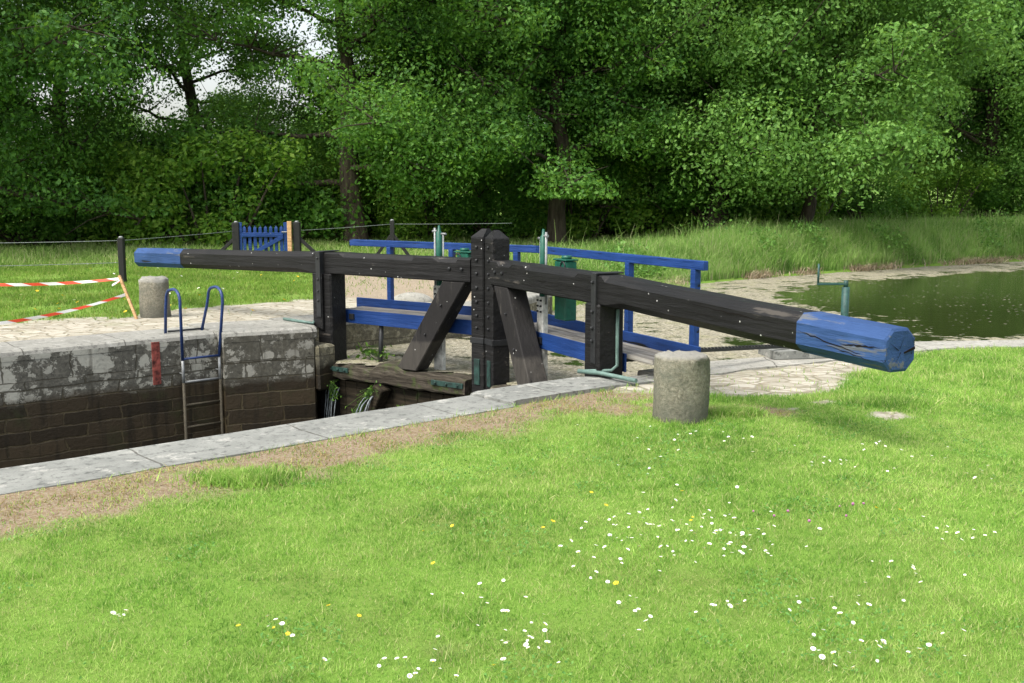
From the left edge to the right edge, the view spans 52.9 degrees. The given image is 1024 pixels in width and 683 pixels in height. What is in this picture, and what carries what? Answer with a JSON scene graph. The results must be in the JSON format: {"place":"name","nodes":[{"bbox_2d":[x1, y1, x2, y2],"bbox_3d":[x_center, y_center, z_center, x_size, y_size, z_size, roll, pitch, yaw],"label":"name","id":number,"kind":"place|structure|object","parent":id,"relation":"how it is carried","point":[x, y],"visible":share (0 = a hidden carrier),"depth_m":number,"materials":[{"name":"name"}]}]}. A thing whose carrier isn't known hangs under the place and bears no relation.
{"place":"outdoors","nodes":[
{"label":"outdoors","id":0,"kind":"place"},
{"bbox_2d":[0,260,554,322],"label":"lawn grass","id":1,"kind":"structure","parent":0,"point":[191,282],"depth_m":18.15,"materials":[{"name":"green plant"}]},
{"bbox_2d":[0,0,964,162],"label":"sky","id":2,"kind":"structure","parent":0,"point":[209,85],"materials":[{"name":"white"}]},
{"bbox_2d":[0,342,1023,682],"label":"lawn grass","id":3,"kind":"structure","parent":0,"point":[272,476],"depth_m":5.00,"materials":[{"name":"green plant"}]},
{"bbox_2d":[0,169,1023,682],"bbox_3d":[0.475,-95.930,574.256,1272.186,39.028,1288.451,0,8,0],"label":"ground","id":4,"kind":"structure","parent":0,"point":[774,381],"depth_m":4.83,"materials":[{"name":"green plant"}]},
{"bbox_2d":[0,165,29,233],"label":"shrub","id":5,"kind":"object","parent":4,"relation":"on","point":[8,221],"visible":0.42,"depth_m":28.81,"materials":[{"name":"green plant"}]},
{"bbox_2d":[0,158,121,247],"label":"shrub","id":6,"kind":"object","parent":4,"relation":"on","point":[35,228],"visible":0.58,"depth_m":29.56,"materials":[{"name":"green plant"}]},
{"bbox_2d":[35,138,171,245],"bbox_3d":[-11.882,-4.350,30.707,5.408,3.280,3.142,3,9,23],"label":"shrub","id":7,"kind":"object","parent":4,"relation":"on","point":[105,232],"visible":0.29,"depth_m":29.88,"materials":[{"name":"green plant"}]},
{"bbox_2d":[0,0,214,234],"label":"oak tree","id":8,"kind":"object","parent":4,"relation":"on","point":[40,22],"visible":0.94,"depth_m":25.30,"materials":[{"name":"green plant"}]},
{"bbox_2d":[71,108,146,154],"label":"oak tree","id":9,"kind":"object","parent":4,"relation":"on","point":[126,123],"visible":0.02,"depth_m":93.20,"materials":[{"name":"green plant"}]},
{"bbox_2d":[117,236,126,281],"bbox_3d":[-7.299,-1.483,19.282,0.110,0.970,0.110,0,8,0],"label":"fence post","id":10,"kind":"object","parent":4,"relation":"on","point":[121,255],"visible":0.72,"depth_m":19.23,"materials":[{"name":"wood"}]},
{"bbox_2d":[7,262,117,265],"bbox_3d":[-10.642,-1.347,18.559,6.846,0.069,0.083,-2,8,-12],"label":"fence wire","id":11,"kind":"object","parent":10,"relation":"attached to","point":[57,264],"visible":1,"depth_m":19.03,"materials":[{"name":"grey metal"}]},
{"bbox_2d":[0,0,247,233],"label":"oak tree","id":12,"kind":"object","parent":4,"relation":"on","point":[67,141],"visible":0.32,"depth_m":29.84,"materials":[{"name":"green plant"}]},
{"bbox_2d":[118,275,137,318],"bbox_3d":[-5.257,-0.599,14.105,0.345,0.617,0.045,4,9,29],"label":"wooden stake","id":13,"kind":"object","parent":4,"relation":"on","point":[127,297],"visible":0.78,"depth_m":14.09,"materials":[{"name":"brown wood"}]},
{"bbox_2d":[0,278,118,285],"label":"barrier tape","id":14,"kind":"object","parent":13,"relation":"attached to","point":[54,283],"visible":1,"depth_m":13.92,"materials":[{"name":"white plastic"}]},
{"bbox_2d":[0,293,124,324],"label":"barrier tape","id":15,"kind":"object","parent":13,"relation":"attached to","point":[55,313],"visible":1,"depth_m":13.38,"materials":[{"name":"plastic"}]},
{"bbox_2d":[138,276,170,317],"bbox_3d":[-4.959,-0.561,14.318,0.417,0.705,0.411,0,8,0],"label":"mooring bollard","id":16,"kind":"object","parent":4,"relation":"on","point":[152,290],"visible":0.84,"depth_m":14.14,"materials":[{"name":"stone"}]},
{"bbox_2d":[78,129,256,240],"bbox_3d":[-10.870,-4.766,32.145,6.521,3.719,3.819,2,8,14],"label":"shrub","id":17,"kind":"object","parent":4,"relation":"on","point":[165,231],"visible":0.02,"depth_m":32.03,"materials":[{"name":"green plant"}]},
{"bbox_2d":[0,318,335,468],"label":"lock wall","id":18,"kind":"structure","parent":4,"relation":"on","point":[61,398],"depth_m":12.14,"materials":[{"name":"stone"}]},
{"bbox_2d":[164,285,223,439],"bbox_3d":[-3.858,0.905,12.664,0.596,3.166,0.446,-7,10,-40],"label":"ladder","id":19,"kind":"object","parent":18,"relation":"attached to","point":[218,355],"visible":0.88,"depth_m":12.47,"materials":[{"name":"metal"}]},
{"bbox_2d":[283,317,313,324],"bbox_3d":[-2.714,-0.303,13.499,0.694,0.094,0.249,7,11,42],"label":"grease pipe","id":20,"kind":"object","parent":18,"relation":"on","point":[297,320],"visible":0.84,"depth_m":13.40,"materials":[{"name":"green metal"}]},
{"bbox_2d":[327,379,341,400],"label":"weed","id":21,"kind":"object","parent":18,"relation":"attached to","point":[331,386],"visible":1,"depth_m":13.15,"materials":[{"name":"green plant"}]},
{"bbox_2d":[134,225,535,416],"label":"lock gate","id":22,"kind":"structure","parent":18,"relation":"attached to","point":[407,379],"depth_m":12.74,"materials":[{"name":"wood"}]},
{"bbox_2d":[324,384,339,417],"bbox_3d":[-2.343,1.301,13.327,0.209,1.512,0.264,7,10,40],"label":"water leak","id":23,"kind":"object","parent":22,"relation":"attached to","point":[329,403],"visible":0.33,"depth_m":13.27,"materials":[{"name":"liquid"}]},
{"bbox_2d":[345,381,380,413],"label":"weed","id":24,"kind":"object","parent":22,"relation":"hanging from","point":[370,390],"visible":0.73,"depth_m":12.77,"materials":[{"name":"green plant"}]},
{"bbox_2d":[356,396,373,412],"bbox_3d":[-1.901,1.379,12.740,0.623,1.459,0.145,-5,10,-34],"label":"water leak","id":25,"kind":"object","parent":22,"relation":"attached to","point":[368,403],"visible":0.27,"depth_m":12.68,"materials":[{"name":"liquid"}]},
{"bbox_2d":[27,0,338,181],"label":"oak tree","id":26,"kind":"object","parent":4,"relation":"on","point":[188,89],"visible":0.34,"depth_m":34.47,"materials":[{"name":"green plant"}]},
{"bbox_2d":[102,125,314,247],"bbox_3d":[-8.681,-4.360,29.681,6.018,3.650,3.496,-1,8,-10],"label":"shrub","id":27,"kind":"object","parent":4,"relation":"on","point":[161,221],"visible":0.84,"depth_m":28.99,"materials":[{"name":"green plant"}]},
{"bbox_2d":[221,221,239,249],"bbox_3d":[-6.261,-2.010,22.136,0.846,1.150,0.150,0,8,0],"label":"fence post","id":28,"kind":"object","parent":4,"relation":"on","point":[234,241],"visible":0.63,"depth_m":22.04,"materials":[{"name":"wood"}]},
{"bbox_2d":[15,231,232,242],"bbox_3d":[-9.508,-1.888,19.131,9.164,0.142,1.921,-4,9,-28],"label":"fence wire","id":29,"kind":"object","parent":28,"relation":"attached to","point":[115,240],"visible":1,"depth_m":19.19,"materials":[{"name":"grey metal"}]},
{"bbox_2d":[238,222,287,250],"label":"picket gate","id":30,"kind":"structure","parent":28,"relation":"attached to","point":[260,235],"depth_m":22.06,"materials":[{"name":"wood"}]},
{"bbox_2d":[212,93,276,165],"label":"oak tree","id":31,"kind":"object","parent":4,"relation":"on","point":[247,118],"depth_m":97.16,"materials":[{"name":"green plant"}]},
{"bbox_2d":[163,124,371,244],"bbox_3d":[-7.421,-4.566,30.642,6.564,3.744,3.844,0,8,3],"label":"shrub","id":32,"kind":"object","parent":4,"relation":"on","point":[321,219],"visible":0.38,"depth_m":30.12,"materials":[{"name":"green plant"}]},
{"bbox_2d":[293,221,314,250],"bbox_3d":[-4.265,-2.016,22.136,0.846,1.150,0.150,0,8,0],"label":"fence post","id":33,"kind":"object","parent":4,"relation":"on","point":[298,240],"visible":0.6,"depth_m":22.05,"materials":[{"name":"wood"}]},
{"bbox_2d":[287,221,292,250],"bbox_3d":[-4.752,-2.050,22.050,0.090,1.040,0.090,0,8,0],"label":"wooden post","id":34,"kind":"object","parent":33,"relation":"attached to","point":[289,235],"visible":0.58,"depth_m":21.99,"materials":[{"name":"beige wood"}]},
{"bbox_2d":[81,0,536,243],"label":"oak tree","id":35,"kind":"object","parent":4,"relation":"on","point":[349,108],"visible":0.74,"depth_m":28.70,"materials":[{"name":"green plant"}]},
{"bbox_2d":[285,106,336,171],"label":"oak tree","id":36,"kind":"object","parent":4,"relation":"on","point":[308,128],"visible":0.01,"depth_m":82.80,"materials":[{"name":"green plant"}]},
{"bbox_2d":[263,155,376,241],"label":"shrub","id":37,"kind":"object","parent":4,"relation":"on","point":[324,166],"visible":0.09,"depth_m":32.09,"materials":[{"name":"green plant"}]},
{"bbox_2d":[0,374,653,494],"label":"lock wall","id":38,"kind":"structure","parent":4,"relation":"on","point":[20,478],"depth_m":7.14,"materials":[{"name":"stone"}]},
{"bbox_2d":[484,229,914,389],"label":"lock gate","id":39,"kind":"structure","parent":38,"relation":"attached to","point":[519,336],"depth_m":9.48,"materials":[{"name":"black"}]},
{"bbox_2d":[577,309,637,382],"bbox_3d":[0.948,0.023,9.291,0.331,0.585,0.705,-8,11,-43],"label":"grease pipe","id":40,"kind":"object","parent":39,"relation":"attached to","point":[603,372],"visible":1,"depth_m":9.44,"materials":[{"name":"green metal"}]},
{"bbox_2d":[287,131,455,237],"bbox_3d":[-4.432,-4.995,33.607,6.488,3.701,3.800,0,8,-1],"label":"shrub","id":41,"kind":"object","parent":4,"relation":"on","point":[376,213],"visible":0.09,"depth_m":32.98,"materials":[{"name":"green plant"}]},
{"bbox_2d":[377,219,409,254],"bbox_3d":[-2.776,-2.269,23.918,1.050,1.130,0.100,0,8,0],"label":"fence post","id":42,"kind":"object","parent":4,"relation":"on","point":[392,236],"visible":0.56,"depth_m":23.87,"materials":[{"name":"wood"}]},
{"bbox_2d":[301,223,509,230],"bbox_3d":[-2.458,-2.654,23.712,5.398,0.104,0.597,-5,9,-31],"label":"fence wire","id":43,"kind":"object","parent":42,"relation":"attached to","point":[389,224],"visible":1,"depth_m":23.54,"materials":[{"name":"grey metal"}]},
{"bbox_2d":[0,388,791,537],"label":"dry grass","id":44,"kind":"structure","parent":4,"relation":"on","point":[314,450],"depth_m":6.46,"materials":[{"name":"plant"}]},
{"bbox_2d":[269,291,551,418],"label":"lock wall","id":45,"kind":"structure","parent":4,"relation":"on","point":[358,334],"depth_m":14.45,"materials":[{"name":"stone"}]},
{"bbox_2d":[347,342,394,360],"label":"weed","id":46,"kind":"object","parent":45,"relation":"on","point":[366,351],"visible":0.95,"depth_m":13.30,"materials":[{"name":"green plant"}]},
{"bbox_2d":[394,292,432,301],"bbox_3d":[-1.587,-0.623,16.349,0.680,0.320,0.440,0,8,0],"label":"mooring stone","id":47,"kind":"object","parent":4,"relation":"on","point":[414,296],"visible":0.44,"depth_m":16.20,"materials":[{"name":"concrete"}]},
{"bbox_2d":[312,2,543,200],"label":"oak tree","id":48,"kind":"object","parent":4,"relation":"on","point":[372,69],"visible":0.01,"depth_m":46.49,"materials":[{"name":"green plant"}]},
{"bbox_2d":[361,164,510,241],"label":"shrub","id":49,"kind":"object","parent":4,"relation":"on","point":[408,221],"visible":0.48,"depth_m":31.91,"materials":[{"name":"green plant"}]},
{"bbox_2d":[276,0,674,232],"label":"oak tree","id":50,"kind":"object","parent":4,"relation":"on","point":[419,34],"visible":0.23,"depth_m":30.26,"materials":[{"name":"green plant"}]},
{"bbox_2d":[437,161,571,239],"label":"shrub","id":51,"kind":"object","parent":4,"relation":"on","point":[469,216],"visible":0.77,"depth_m":32.51,"materials":[{"name":"green plant"}]},
{"bbox_2d":[0,373,1023,682],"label":"clover","id":52,"kind":"object","parent":4,"relation":"on","point":[578,485],"depth_m":5.04,"materials":[{"name":"plant"}]},
{"bbox_2d":[353,0,718,243],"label":"oak tree","id":53,"kind":"object","parent":4,"relation":"on","point":[562,186],"visible":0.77,"depth_m":29.23,"materials":[{"name":"green plant"}]},
{"bbox_2d":[504,150,652,239],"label":"shrub","id":54,"kind":"object","parent":4,"relation":"on","point":[578,231],"visible":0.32,"depth_m":33.53,"materials":[{"name":"green plant"}]},
{"bbox_2d":[538,140,698,235],"bbox_3d":[3.630,-5.296,35.623,6.262,3.572,3.667,4,9,27],"label":"shrub","id":55,"kind":"object","parent":4,"relation":"on","point":[606,230],"visible":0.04,"depth_m":35.22,"materials":[{"name":"green plant"}]},
{"bbox_2d":[462,0,805,226],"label":"oak tree","id":56,"kind":"object","parent":4,"relation":"on","point":[577,138],"visible":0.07,"depth_m":32.21,"materials":[{"name":"green plant"}]},
{"bbox_2d":[595,142,748,234],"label":"shrub","id":57,"kind":"object","parent":4,"relation":"on","point":[645,210],"visible":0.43,"depth_m":33.58,"materials":[{"name":"green plant"}]},
{"bbox_2d":[652,350,709,424],"bbox_3d":[1.262,0.399,7.681,0.422,0.660,0.427,0,8,0],"label":"mooring bollard","id":58,"kind":"object","parent":4,"relation":"on","point":[681,392],"visible":0.86,"depth_m":7.51,"materials":[{"name":"stone"}]},
{"bbox_2d":[644,132,803,225],"bbox_3d":[7.173,-5.309,34.050,6.188,3.529,3.623,-2,8,-16],"label":"shrub","id":59,"kind":"object","parent":4,"relation":"on","point":[666,205],"visible":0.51,"depth_m":33.17,"materials":[{"name":"green plant"}]},
{"bbox_2d":[569,0,947,230],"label":"oak tree","id":60,"kind":"object","parent":4,"relation":"on","point":[695,22],"visible":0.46,"depth_m":30.34,"materials":[{"name":"green plant"}]},
{"bbox_2d":[510,206,1023,282],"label":"reed bed","id":61,"kind":"object","parent":4,"relation":"on","point":[855,252],"visible":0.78,"depth_m":29.18,"materials":[{"name":"green plant"}]},
{"bbox_2d":[577,0,1023,226],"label":"oak tree","id":62,"kind":"object","parent":4,"relation":"on","point":[869,149],"visible":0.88,"depth_m":29.20,"materials":[{"name":"green plant"}]},
{"bbox_2d":[597,206,1021,276],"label":"nettles","id":63,"kind":"object","parent":4,"relation":"on","point":[645,268],"visible":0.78,"depth_m":29.45,"materials":[{"name":"green plant"}]},
{"bbox_2d":[729,125,893,224],"bbox_3d":[9.620,-5.549,35.071,6.064,3.678,3.523,-1,8,-4],"label":"shrub","id":64,"kind":"object","parent":4,"relation":"on","point":[828,206],"visible":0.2,"depth_m":34.39,"materials":[{"name":"green plant"}]},
{"bbox_2d":[637,340,1023,375],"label":"quay","id":65,"kind":"structure","parent":4,"relation":"on","point":[722,367],"depth_m":10.41,"materials":[{"name":"concrete"}]},
{"bbox_2d":[758,348,825,358],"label":"stone slab","id":66,"kind":"structure","parent":65,"relation":"on","point":[783,353],"depth_m":10.49,"materials":[{"name":"grey stone"}]},
{"bbox_2d":[817,264,849,316],"bbox_3d":[3.487,-0.374,11.117,0.412,0.930,0.200,0,8,0],"label":"windlass post","id":67,"kind":"object","parent":65,"relation":"on","point":[845,294],"visible":0.55,"depth_m":11.07,"materials":[{"name":"teal paint"}]},
{"bbox_2d":[701,344,783,351],"bbox_3d":[2.637,0.051,10.461,2.359,0.181,0.043,-6,10,-38],"label":"rack bar","id":68,"kind":"object","parent":67,"relation":"attached to","point":[735,348],"visible":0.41,"depth_m":10.12,"materials":[{"name":"metal"}]},
{"bbox_2d":[779,1,946,176],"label":"oak tree","id":69,"kind":"object","parent":4,"relation":"on","point":[867,93],"depth_m":48.40,"materials":[{"name":"green plant"}]},
{"bbox_2d":[819,166,931,219],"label":"shrub","id":70,"kind":"object","parent":4,"relation":"on","point":[888,204],"visible":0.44,"depth_m":38.27,"materials":[{"name":"green plant"}]},
{"bbox_2d":[779,0,1023,215],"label":"oak tree","id":71,"kind":"object","parent":4,"relation":"on","point":[973,126],"visible":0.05,"depth_m":40.58,"materials":[{"name":"green plant"}]},
{"bbox_2d":[830,8,978,210],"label":"oak tree","id":72,"kind":"object","parent":4,"relation":"on","point":[933,155],"depth_m":53.96,"materials":[{"name":"green plant"}]},
{"bbox_2d":[882,157,1003,220],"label":"shrub","id":73,"kind":"object","parent":4,"relation":"on","point":[959,201],"visible":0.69,"depth_m":39.17,"materials":[{"name":"green plant"}]},
{"bbox_2d":[868,0,1023,218],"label":"oak tree","id":74,"kind":"object","parent":4,"relation":"on","point":[995,95],"visible":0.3,"depth_m":39.00,"materials":[{"name":"green plant"}]},
{"bbox_2d":[887,66,1023,209],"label":"oak tree","id":75,"kind":"object","parent":4,"relation":"on","point":[967,153],"depth_m":58.91,"materials":[{"name":"green plant"}]},
{"bbox_2d":[894,0,1023,180],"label":"oak tree","id":76,"kind":"object","parent":4,"relation":"on","point":[1008,154],"visible":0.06,"depth_m":40.33,"materials":[{"name":"green plant"}]},
{"bbox_2d":[963,155,1023,217],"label":"shrub","id":77,"kind":"object","parent":4,"relation":"on","point":[995,198],"visible":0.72,"depth_m":39.75,"materials":[{"name":"green plant"}]},
{"bbox_2d":[0,210,1023,268],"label":"meadow grass","id":78,"kind":"structure","parent":0,"point":[20,252],"depth_m":27.93,"materials":[{"name":"green plant"}]},
{"bbox_2d":[336,261,1023,385],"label":"canal water","id":79,"kind":"structure","parent":0,"point":[969,302],"depth_m":19.77,"materials":[{"name":"green liquid"}]},
{"bbox_2d":[640,276,722,285],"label":"sedge tuft","id":80,"kind":"object","parent":79,"relation":"on","point":[666,280],"visible":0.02,"depth_m":20.94,"materials":[{"name":"green plant"}]},
{"bbox_2d":[662,279,722,290],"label":"sedge tuft","id":81,"kind":"object","parent":79,"relation":"on","point":[684,285],"visible":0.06,"depth_m":20.69,"materials":[{"name":"green plant"}]},
{"bbox_2d":[647,255,1023,284],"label":"dead reeds","id":82,"kind":"object","parent":79,"relation":"on","point":[765,273],"visible":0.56,"depth_m":29.29,"materials":[{"name":"beige plant"}]}
]}

